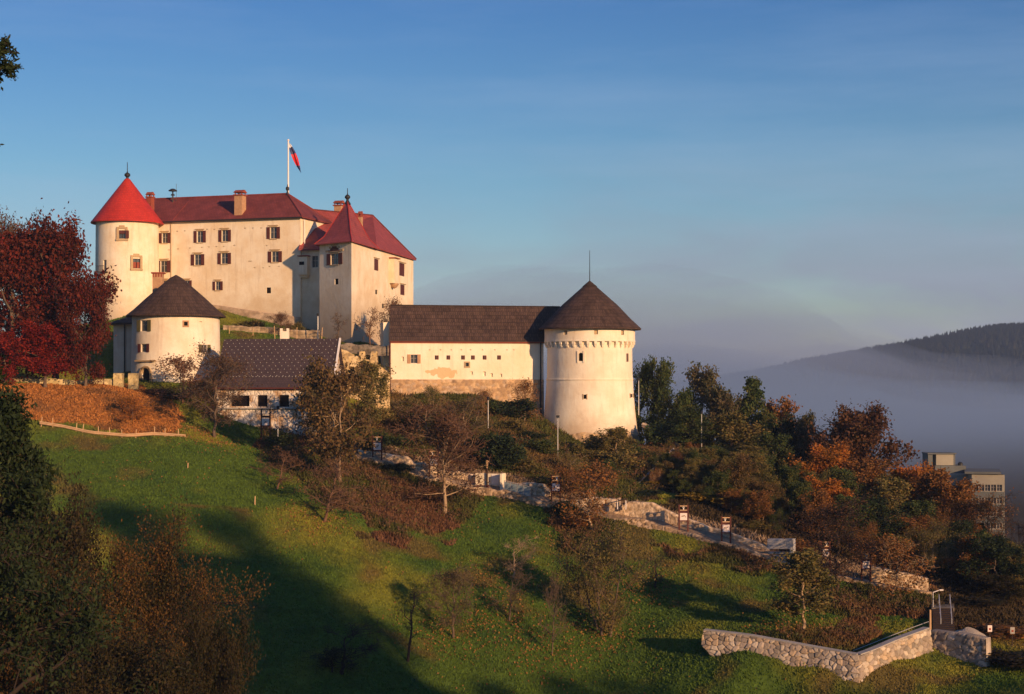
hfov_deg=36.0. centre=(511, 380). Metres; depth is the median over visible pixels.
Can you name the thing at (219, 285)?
window
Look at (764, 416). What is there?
young tree
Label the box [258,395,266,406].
window
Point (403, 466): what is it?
shrub
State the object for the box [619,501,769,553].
path wall
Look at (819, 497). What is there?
woodland tree
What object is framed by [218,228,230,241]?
window
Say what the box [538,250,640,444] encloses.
round bastion
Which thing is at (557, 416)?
lamp post
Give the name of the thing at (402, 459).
path wall
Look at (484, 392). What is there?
young tree
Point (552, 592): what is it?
orchard tree
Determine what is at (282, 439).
shrub
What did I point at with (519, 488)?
glass railing
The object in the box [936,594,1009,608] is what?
shrub
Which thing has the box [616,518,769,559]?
kerb wall
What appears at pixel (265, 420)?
station board
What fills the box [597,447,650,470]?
shrub
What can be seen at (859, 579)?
path
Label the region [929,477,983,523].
woodland tree
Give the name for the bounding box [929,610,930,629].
bollard
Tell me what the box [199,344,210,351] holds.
window
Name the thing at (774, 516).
woodland tree
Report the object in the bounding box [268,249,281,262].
window
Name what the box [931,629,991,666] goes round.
bastion wall
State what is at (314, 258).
window
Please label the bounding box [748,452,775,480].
woodland tree
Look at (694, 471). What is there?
woodland tree
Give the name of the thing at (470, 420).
shrub
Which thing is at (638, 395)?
lamp post
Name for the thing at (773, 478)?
woodland tree
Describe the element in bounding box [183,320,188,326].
window
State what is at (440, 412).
shrub
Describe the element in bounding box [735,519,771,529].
shrub
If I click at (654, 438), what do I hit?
shrub
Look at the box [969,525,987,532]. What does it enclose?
woodland tree
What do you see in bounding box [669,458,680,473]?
woodland tree
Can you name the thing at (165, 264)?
window
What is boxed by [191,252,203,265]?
window
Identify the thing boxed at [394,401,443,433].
young tree
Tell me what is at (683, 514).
station board
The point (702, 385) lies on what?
woodland tree
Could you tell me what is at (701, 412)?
lamp post
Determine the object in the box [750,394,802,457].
woodland tree
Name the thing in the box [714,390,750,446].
young tree
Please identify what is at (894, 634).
handrail
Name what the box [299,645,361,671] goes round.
shrub
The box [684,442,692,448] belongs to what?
woodland tree
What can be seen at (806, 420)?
woodland tree
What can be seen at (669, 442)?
woodland tree
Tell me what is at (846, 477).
woodland tree
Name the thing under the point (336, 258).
window
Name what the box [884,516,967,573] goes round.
woodland tree
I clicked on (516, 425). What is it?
shrub
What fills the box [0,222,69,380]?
red leaved tree
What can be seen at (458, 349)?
long wing
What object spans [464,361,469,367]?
window
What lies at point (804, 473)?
woodland tree
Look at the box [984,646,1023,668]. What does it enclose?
shrub
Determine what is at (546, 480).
shrub
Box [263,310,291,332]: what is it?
round shrub tree
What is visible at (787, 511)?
woodland tree
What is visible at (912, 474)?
young tree
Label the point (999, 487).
window
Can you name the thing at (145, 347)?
window
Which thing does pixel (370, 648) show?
orchard tree
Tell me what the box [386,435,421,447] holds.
shrub
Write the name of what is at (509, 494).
kerb wall
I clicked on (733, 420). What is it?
woodland tree
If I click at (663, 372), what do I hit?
woodland tree
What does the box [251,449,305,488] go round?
bare tree
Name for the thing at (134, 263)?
window
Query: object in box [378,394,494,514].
bare tree
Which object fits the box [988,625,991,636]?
plaque
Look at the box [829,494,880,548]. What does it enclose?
woodland tree
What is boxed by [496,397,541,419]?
shrub
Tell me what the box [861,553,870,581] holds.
station board
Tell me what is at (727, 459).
woodland tree
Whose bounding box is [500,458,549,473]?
shrub
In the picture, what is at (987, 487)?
window
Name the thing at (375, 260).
window
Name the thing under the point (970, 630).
boulder
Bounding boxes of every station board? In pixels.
[261,409,270,439]
[372,436,381,459]
[429,450,438,477]
[551,475,560,501]
[678,505,688,531]
[721,516,730,542]
[820,541,830,568]
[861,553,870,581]
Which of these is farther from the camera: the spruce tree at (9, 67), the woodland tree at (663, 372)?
the woodland tree at (663, 372)
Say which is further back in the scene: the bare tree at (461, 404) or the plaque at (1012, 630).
the bare tree at (461, 404)
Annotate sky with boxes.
[0,0,1023,396]
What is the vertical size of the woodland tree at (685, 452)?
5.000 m
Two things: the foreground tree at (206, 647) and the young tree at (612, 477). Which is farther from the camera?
the young tree at (612, 477)
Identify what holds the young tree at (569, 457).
on the ground at (986, 445)
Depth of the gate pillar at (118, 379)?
212.46 m
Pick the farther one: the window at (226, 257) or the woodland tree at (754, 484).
the window at (226, 257)
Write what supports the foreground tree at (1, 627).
on the ground at (986, 445)
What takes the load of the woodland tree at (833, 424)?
on the ground at (986, 445)
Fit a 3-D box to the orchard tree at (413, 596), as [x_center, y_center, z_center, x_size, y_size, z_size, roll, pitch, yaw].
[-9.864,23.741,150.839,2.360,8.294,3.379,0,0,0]
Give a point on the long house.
(280, 363)
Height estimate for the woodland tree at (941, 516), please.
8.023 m
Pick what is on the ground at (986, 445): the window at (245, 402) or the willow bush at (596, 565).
the willow bush at (596, 565)
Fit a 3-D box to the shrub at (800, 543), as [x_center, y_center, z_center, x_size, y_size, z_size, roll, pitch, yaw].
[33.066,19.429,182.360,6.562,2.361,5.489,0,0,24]
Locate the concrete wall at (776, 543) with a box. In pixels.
[767,538,795,560]
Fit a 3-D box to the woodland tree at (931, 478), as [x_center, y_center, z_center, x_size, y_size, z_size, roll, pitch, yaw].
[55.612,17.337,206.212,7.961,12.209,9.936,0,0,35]
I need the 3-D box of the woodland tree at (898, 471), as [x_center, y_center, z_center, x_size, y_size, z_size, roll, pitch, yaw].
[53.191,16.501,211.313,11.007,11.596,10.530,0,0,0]
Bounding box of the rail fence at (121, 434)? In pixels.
[39,418,185,437]
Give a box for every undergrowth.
[253,390,945,651]
[636,449,1023,637]
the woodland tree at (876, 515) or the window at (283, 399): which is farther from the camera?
the window at (283, 399)
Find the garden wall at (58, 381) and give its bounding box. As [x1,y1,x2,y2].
[15,377,112,384]
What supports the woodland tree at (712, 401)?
on the ground at (986, 445)
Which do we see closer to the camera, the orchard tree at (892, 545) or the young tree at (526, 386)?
the orchard tree at (892, 545)
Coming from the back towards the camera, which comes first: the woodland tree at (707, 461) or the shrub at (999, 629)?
the woodland tree at (707, 461)
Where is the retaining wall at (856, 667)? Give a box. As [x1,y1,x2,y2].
[701,627,933,682]
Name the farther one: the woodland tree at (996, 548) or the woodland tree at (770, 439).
the woodland tree at (770, 439)
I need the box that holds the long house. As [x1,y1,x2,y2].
[215,328,344,435]
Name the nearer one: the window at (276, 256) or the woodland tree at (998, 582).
the woodland tree at (998, 582)
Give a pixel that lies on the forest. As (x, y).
(877, 359)
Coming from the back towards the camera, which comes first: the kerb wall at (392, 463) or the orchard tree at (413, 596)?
the kerb wall at (392, 463)
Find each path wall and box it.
[358,449,474,482]
[517,482,550,496]
[565,497,620,513]
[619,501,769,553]
[872,566,928,590]
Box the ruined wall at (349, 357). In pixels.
[341,349,389,413]
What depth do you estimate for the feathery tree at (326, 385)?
188.63 m
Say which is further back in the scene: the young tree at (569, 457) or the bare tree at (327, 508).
the young tree at (569, 457)
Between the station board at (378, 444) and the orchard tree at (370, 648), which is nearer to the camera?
the orchard tree at (370, 648)
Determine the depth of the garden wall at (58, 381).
211.54 m
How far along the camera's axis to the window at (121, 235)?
258.75 m
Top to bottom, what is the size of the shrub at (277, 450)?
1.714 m
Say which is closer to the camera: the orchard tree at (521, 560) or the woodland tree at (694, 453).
the orchard tree at (521, 560)
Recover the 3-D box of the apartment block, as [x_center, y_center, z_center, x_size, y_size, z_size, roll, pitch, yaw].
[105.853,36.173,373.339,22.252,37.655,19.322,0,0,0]
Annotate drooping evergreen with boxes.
[0,354,157,693]
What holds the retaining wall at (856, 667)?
on the ground at (986, 445)
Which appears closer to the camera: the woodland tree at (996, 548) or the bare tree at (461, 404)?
the woodland tree at (996, 548)
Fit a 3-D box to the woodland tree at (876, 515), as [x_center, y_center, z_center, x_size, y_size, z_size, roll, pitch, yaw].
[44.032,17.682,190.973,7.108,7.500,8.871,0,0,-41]
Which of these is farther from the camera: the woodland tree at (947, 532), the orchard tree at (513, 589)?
the woodland tree at (947, 532)
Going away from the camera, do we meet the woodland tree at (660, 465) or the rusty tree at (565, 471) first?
the rusty tree at (565, 471)
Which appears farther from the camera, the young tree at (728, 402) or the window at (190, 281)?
the window at (190, 281)
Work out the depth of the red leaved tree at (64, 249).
210.61 m
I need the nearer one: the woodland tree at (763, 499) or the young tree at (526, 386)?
the woodland tree at (763, 499)
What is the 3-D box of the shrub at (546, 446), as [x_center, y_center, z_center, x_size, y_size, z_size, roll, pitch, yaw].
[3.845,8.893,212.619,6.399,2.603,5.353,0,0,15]
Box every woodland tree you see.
[633,354,660,445]
[636,357,690,430]
[648,463,672,479]
[648,467,664,485]
[652,411,726,445]
[653,402,704,446]
[656,460,675,477]
[657,452,672,463]
[664,437,675,447]
[665,361,731,445]
[667,469,680,486]
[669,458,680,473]
[674,445,705,469]
[675,467,691,481]
[676,477,692,496]
[678,464,701,491]
[681,457,716,487]
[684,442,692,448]
[684,449,708,461]
[685,411,772,455]
[690,445,734,462]
[690,482,706,498]
[699,456,719,474]
[700,468,731,499]
[701,447,718,461]
[702,383,737,446]
[713,455,736,466]
[715,450,758,491]
[717,488,742,514]
[720,449,749,462]
[723,473,761,486]
[728,444,776,469]
[733,376,767,446]
[737,487,756,515]
[738,489,774,520]
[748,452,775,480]
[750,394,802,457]
[751,480,768,490]
[752,431,796,474]
[755,490,776,520]
[756,475,782,497]
[756,480,788,514]
[759,453,778,479]
[762,508,789,530]
[763,407,812,465]
[766,492,785,510]
[769,457,786,480]
[770,462,802,502]
[777,458,809,484]
[779,503,807,519]
[784,480,818,520]
[786,476,801,490]
[787,409,823,465]
[788,441,866,490]
[789,398,891,484]
[796,469,831,504]
[796,488,834,542]
[803,400,919,491]
[805,474,855,517]
[827,465,867,498]
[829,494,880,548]
[834,495,912,550]
[839,456,896,499]
[839,520,890,564]
[854,473,934,524]
[854,519,892,529]
[868,459,934,511]
[876,514,954,553]
[877,498,904,534]
[879,533,912,564]
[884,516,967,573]
[898,528,917,553]
[899,498,939,532]
[905,467,956,521]
[907,507,954,536]
[916,525,971,566]
[922,538,958,578]
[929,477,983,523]
[929,561,1014,580]
[932,535,963,568]
[938,534,996,583]
[947,519,977,562]
[951,487,1020,538]
[955,573,1023,603]
[956,532,1023,594]
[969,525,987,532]
[971,529,992,559]
[989,540,1023,587]
[998,509,1023,579]
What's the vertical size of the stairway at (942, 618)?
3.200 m
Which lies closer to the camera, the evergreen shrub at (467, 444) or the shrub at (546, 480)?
the shrub at (546, 480)
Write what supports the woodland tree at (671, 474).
on the ground at (986, 445)
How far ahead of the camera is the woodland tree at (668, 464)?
208.23 m
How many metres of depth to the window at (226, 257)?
262.89 m
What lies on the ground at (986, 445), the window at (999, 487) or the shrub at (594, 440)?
the shrub at (594, 440)
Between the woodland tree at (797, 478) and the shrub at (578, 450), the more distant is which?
the shrub at (578, 450)
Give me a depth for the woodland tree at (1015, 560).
178.88 m
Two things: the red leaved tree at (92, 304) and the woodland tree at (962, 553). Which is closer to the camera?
the woodland tree at (962, 553)
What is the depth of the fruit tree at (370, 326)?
237.47 m
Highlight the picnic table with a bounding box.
[616,498,626,508]
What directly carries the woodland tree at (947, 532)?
on the ground at (986, 445)
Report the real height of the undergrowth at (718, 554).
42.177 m
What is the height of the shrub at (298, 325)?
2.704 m
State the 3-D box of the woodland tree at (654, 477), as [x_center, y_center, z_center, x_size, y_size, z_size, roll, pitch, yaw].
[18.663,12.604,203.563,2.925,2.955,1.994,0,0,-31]
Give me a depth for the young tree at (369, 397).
215.37 m
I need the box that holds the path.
[362,456,923,590]
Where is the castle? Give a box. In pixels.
[90,162,416,344]
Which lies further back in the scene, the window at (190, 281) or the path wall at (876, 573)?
the window at (190, 281)
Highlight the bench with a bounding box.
[770,549,789,556]
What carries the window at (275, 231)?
in the castle
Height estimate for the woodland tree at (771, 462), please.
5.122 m
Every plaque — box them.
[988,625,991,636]
[1010,627,1014,646]
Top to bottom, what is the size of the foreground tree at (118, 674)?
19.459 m
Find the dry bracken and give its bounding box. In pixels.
[0,376,185,433]
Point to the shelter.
(496, 479)
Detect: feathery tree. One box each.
[288,348,378,478]
[292,372,356,436]
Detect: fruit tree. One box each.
[330,312,348,343]
[353,308,383,358]
[376,296,402,345]
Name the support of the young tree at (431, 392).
on the ground at (986, 445)
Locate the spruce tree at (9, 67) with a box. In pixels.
[0,34,23,146]
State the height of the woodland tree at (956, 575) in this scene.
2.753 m
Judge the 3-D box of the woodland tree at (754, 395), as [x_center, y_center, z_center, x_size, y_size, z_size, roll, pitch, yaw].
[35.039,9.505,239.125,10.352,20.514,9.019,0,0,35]
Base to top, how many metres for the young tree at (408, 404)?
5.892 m
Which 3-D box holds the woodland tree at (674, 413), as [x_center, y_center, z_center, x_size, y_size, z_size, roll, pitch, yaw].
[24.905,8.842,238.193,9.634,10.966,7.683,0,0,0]
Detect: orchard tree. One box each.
[319,618,389,674]
[398,586,420,661]
[415,558,483,637]
[479,564,536,620]
[504,536,539,577]
[538,573,574,654]
[634,550,672,587]
[761,546,841,628]
[773,489,891,589]
[867,531,944,595]
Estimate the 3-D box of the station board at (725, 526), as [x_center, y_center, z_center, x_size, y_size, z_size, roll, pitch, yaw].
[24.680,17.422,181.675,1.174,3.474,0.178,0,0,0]
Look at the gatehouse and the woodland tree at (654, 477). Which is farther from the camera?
the gatehouse
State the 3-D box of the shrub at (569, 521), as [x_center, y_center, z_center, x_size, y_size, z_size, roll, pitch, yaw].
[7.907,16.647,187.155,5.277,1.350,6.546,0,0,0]
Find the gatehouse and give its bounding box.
[107,272,225,383]
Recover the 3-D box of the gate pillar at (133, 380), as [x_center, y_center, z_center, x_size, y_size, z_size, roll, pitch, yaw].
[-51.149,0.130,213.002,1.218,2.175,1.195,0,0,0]
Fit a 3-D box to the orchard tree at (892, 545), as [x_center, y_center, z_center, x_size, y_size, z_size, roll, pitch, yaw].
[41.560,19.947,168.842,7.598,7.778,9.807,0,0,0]
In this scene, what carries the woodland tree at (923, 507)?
on the ground at (986, 445)
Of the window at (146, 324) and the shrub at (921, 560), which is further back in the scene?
the window at (146, 324)
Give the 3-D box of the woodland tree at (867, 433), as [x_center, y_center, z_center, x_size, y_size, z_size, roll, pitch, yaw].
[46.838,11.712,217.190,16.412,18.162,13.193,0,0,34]
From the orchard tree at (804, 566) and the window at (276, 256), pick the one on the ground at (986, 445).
the orchard tree at (804, 566)
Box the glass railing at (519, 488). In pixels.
[504,480,529,495]
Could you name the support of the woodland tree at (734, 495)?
on the ground at (986, 445)
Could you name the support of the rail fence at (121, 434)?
on the ground at (986, 445)
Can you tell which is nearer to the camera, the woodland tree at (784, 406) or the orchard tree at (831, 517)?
the orchard tree at (831, 517)
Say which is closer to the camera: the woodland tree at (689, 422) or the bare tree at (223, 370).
the bare tree at (223, 370)
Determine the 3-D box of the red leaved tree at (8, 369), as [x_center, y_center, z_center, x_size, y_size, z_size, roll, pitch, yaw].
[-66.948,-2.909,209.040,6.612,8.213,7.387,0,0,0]
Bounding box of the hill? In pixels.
[635,335,1023,421]
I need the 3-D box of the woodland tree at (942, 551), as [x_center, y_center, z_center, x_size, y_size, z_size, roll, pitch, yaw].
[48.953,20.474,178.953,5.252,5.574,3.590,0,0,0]
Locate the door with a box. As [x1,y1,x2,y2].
[139,366,151,381]
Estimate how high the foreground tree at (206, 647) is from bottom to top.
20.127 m
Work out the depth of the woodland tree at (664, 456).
211.47 m
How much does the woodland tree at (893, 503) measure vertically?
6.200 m
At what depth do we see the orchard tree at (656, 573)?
171.94 m
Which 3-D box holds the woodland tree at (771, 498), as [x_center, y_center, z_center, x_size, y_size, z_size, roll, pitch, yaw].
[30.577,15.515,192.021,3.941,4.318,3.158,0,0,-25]
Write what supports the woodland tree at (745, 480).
on the ground at (986, 445)
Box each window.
[116,225,128,240]
[130,254,142,270]
[137,320,150,331]
[138,344,148,351]
[159,231,169,243]
[159,259,169,272]
[183,278,191,285]
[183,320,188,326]
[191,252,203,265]
[194,229,205,242]
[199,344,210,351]
[213,279,222,290]
[217,251,230,264]
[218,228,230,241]
[231,395,249,405]
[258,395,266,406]
[267,225,279,239]
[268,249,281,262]
[279,395,288,406]
[312,256,317,266]
[325,244,342,265]
[374,257,379,270]
[399,261,405,275]
[400,283,405,294]
[407,354,420,362]
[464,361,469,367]
[577,351,584,362]
[985,485,989,490]
[997,485,1001,490]
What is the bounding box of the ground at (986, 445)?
[0,311,1023,693]
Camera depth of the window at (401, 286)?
276.18 m
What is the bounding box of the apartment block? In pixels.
[922,452,1004,535]
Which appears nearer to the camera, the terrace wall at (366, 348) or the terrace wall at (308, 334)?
the terrace wall at (366, 348)
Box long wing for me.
[380,305,559,416]
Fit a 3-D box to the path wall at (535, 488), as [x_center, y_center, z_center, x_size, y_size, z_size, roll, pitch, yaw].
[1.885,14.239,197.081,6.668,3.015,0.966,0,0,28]
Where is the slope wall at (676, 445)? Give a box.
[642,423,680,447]
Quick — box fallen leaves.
[43,399,974,693]
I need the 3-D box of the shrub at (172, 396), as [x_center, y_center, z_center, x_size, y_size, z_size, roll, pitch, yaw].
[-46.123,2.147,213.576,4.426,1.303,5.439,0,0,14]
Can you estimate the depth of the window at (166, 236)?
266.25 m
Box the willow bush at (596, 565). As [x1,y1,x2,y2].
[541,517,663,636]
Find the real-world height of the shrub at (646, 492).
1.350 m
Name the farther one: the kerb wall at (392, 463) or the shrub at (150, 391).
the shrub at (150, 391)
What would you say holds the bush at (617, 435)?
on the ground at (986, 445)
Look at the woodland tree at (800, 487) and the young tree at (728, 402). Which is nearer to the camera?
the woodland tree at (800, 487)
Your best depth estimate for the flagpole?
265.94 m
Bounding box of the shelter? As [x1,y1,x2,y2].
[476,460,505,489]
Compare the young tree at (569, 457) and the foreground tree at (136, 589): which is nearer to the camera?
the foreground tree at (136, 589)
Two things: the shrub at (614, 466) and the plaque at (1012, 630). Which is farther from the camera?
the shrub at (614, 466)
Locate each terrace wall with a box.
[223,325,319,338]
[341,343,388,355]
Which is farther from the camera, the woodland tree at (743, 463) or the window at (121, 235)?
the window at (121, 235)
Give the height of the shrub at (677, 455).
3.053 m
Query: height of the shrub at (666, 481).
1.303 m
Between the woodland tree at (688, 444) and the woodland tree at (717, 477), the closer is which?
the woodland tree at (717, 477)
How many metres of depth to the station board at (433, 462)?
198.38 m
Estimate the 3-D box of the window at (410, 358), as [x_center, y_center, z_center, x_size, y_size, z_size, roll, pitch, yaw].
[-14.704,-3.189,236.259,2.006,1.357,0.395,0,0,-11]
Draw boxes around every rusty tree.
[540,457,620,530]
[544,466,585,495]
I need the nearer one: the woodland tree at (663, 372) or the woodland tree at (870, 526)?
the woodland tree at (870, 526)
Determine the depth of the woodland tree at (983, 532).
181.90 m
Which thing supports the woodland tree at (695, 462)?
on the ground at (986, 445)
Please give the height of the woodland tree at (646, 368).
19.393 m
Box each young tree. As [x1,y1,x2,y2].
[115,395,159,421]
[144,353,214,402]
[185,377,230,417]
[350,359,397,430]
[387,394,428,425]
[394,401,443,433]
[422,384,448,412]
[469,387,493,416]
[505,377,546,422]
[550,452,590,472]
[583,469,628,485]
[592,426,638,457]
[661,386,696,434]
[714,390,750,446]
[750,406,779,456]
[901,464,945,503]
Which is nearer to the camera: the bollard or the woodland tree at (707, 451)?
the bollard
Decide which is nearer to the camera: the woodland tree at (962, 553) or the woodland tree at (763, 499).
the woodland tree at (962, 553)
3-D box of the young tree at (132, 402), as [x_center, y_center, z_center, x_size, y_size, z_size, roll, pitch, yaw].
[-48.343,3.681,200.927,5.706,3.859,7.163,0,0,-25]
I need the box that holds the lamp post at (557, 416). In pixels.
[556,415,559,454]
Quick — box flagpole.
[287,139,300,191]
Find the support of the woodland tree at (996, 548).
on the ground at (986, 445)
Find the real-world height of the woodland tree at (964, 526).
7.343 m
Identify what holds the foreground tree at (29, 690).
on the ground at (986, 445)
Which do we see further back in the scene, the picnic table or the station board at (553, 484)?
the station board at (553, 484)
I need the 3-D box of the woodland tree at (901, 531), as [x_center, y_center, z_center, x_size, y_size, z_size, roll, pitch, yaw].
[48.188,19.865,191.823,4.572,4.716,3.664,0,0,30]
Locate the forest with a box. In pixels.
[634,321,1023,414]
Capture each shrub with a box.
[141,388,173,394]
[160,392,186,399]
[232,318,268,326]
[259,444,302,454]
[260,428,298,447]
[285,321,306,329]
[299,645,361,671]
[356,430,394,449]
[376,462,418,470]
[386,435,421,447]
[391,412,439,429]
[410,429,439,445]
[417,491,455,500]
[427,405,460,415]
[457,414,479,427]
[463,434,485,460]
[473,431,527,469]
[477,400,504,415]
[489,419,528,431]
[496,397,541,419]
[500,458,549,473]
[511,430,550,441]
[521,438,563,453]
[533,476,568,484]
[549,500,585,516]
[560,515,595,526]
[561,443,598,460]
[582,432,622,460]
[589,459,640,476]
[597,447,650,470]
[621,440,651,456]
[636,488,664,496]
[638,418,676,446]
[641,478,678,485]
[672,450,710,461]
[674,486,742,504]
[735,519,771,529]
[796,538,818,551]
[884,553,948,574]
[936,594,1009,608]
[956,623,1023,639]
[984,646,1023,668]
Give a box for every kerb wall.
[353,453,477,494]
[477,487,615,520]
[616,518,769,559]
[771,557,932,594]
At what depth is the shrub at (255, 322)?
246.18 m
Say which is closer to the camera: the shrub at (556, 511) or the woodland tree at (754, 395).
the shrub at (556, 511)
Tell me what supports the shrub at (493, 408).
on the ground at (986, 445)
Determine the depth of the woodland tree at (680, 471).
203.90 m
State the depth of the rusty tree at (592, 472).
184.57 m
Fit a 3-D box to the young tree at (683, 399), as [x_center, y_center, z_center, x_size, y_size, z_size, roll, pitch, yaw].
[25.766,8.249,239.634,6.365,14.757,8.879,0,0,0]
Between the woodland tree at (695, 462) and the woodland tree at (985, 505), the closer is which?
the woodland tree at (985, 505)
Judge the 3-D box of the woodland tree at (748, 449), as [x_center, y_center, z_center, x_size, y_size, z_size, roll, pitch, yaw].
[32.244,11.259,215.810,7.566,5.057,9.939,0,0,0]
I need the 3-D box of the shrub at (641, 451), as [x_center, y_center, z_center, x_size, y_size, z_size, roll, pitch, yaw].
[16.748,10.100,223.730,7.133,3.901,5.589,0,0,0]
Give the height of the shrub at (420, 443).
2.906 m
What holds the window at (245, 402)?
in the long house
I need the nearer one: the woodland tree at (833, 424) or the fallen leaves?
the fallen leaves
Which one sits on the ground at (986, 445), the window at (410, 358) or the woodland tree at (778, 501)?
the woodland tree at (778, 501)
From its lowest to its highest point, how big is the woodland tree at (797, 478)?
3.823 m
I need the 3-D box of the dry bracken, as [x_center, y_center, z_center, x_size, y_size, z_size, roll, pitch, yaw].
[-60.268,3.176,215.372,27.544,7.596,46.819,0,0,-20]
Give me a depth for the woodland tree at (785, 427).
228.71 m
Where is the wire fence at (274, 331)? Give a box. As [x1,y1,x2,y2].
[229,326,322,338]
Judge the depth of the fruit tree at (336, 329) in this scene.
239.89 m
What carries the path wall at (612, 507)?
on the ground at (986, 445)
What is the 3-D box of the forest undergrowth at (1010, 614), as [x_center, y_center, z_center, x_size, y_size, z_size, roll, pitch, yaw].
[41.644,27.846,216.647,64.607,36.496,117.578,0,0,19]
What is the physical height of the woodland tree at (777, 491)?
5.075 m
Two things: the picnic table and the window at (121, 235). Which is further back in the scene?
the window at (121, 235)
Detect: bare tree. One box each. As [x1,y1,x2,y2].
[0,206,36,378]
[173,338,262,437]
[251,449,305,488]
[295,456,381,521]
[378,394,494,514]
[424,391,493,445]
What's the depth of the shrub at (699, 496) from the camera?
195.35 m
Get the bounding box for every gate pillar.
[113,373,123,387]
[128,373,138,388]
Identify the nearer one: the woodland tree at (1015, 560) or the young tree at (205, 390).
the woodland tree at (1015, 560)
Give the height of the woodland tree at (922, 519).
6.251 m
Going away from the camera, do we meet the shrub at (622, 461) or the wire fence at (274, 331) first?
the shrub at (622, 461)
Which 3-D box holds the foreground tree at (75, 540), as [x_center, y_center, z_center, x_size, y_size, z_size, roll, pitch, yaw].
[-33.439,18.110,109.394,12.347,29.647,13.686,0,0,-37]
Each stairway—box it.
[638,448,675,484]
[932,594,954,630]
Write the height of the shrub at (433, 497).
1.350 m
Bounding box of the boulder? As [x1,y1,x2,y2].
[952,627,985,639]
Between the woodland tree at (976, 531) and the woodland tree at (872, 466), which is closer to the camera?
the woodland tree at (976, 531)
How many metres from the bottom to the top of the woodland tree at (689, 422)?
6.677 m
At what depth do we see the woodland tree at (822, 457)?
210.02 m
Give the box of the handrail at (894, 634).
[853,621,928,650]
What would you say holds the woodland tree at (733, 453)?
on the ground at (986, 445)
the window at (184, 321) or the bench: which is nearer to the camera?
the bench
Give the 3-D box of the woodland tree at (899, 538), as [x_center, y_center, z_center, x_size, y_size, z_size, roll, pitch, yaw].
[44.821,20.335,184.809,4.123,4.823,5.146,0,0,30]
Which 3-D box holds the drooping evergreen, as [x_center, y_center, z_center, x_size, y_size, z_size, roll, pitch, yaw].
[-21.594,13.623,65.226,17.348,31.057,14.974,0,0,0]
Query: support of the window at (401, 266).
in the castle
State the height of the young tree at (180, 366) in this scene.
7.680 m
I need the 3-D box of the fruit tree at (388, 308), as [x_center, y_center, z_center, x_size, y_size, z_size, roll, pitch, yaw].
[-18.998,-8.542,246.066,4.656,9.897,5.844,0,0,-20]
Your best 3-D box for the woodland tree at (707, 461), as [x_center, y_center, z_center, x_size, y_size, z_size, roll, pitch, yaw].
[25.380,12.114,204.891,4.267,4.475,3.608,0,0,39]
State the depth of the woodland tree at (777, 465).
218.85 m
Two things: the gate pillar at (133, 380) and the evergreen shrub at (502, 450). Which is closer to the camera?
the evergreen shrub at (502, 450)
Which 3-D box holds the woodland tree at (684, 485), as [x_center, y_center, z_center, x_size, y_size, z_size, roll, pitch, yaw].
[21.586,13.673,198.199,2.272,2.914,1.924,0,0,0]
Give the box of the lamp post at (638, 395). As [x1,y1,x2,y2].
[637,378,639,414]
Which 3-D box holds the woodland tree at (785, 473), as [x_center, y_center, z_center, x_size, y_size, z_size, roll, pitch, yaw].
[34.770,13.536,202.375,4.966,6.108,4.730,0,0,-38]
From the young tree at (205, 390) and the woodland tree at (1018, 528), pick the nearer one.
the woodland tree at (1018, 528)
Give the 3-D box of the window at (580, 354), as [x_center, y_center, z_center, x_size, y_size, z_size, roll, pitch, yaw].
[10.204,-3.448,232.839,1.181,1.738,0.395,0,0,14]
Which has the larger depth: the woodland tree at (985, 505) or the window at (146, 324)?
the window at (146, 324)
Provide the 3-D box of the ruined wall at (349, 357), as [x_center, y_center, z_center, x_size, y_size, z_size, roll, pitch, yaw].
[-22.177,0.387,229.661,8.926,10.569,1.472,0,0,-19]
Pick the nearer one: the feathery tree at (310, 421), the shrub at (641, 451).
the feathery tree at (310, 421)
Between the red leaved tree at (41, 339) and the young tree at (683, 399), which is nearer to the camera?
the red leaved tree at (41, 339)
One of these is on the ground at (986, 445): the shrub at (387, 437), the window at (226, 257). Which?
the shrub at (387, 437)
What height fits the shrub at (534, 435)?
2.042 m
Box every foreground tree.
[0,457,134,673]
[0,498,105,693]
[0,545,193,693]
[27,590,208,693]
[57,492,274,693]
[165,585,265,693]
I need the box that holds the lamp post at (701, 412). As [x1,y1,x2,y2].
[700,411,702,446]
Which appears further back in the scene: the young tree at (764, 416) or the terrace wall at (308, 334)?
the terrace wall at (308, 334)
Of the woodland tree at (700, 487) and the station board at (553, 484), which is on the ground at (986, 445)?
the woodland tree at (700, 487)
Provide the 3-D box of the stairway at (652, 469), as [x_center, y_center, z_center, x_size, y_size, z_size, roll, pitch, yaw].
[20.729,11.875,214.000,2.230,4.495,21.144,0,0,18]
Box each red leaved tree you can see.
[0,198,121,381]
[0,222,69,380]
[0,331,27,384]
[1,318,84,386]
[56,269,115,385]
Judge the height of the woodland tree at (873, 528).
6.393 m
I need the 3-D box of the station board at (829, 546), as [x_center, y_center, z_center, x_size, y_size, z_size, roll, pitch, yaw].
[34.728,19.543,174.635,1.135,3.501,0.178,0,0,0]

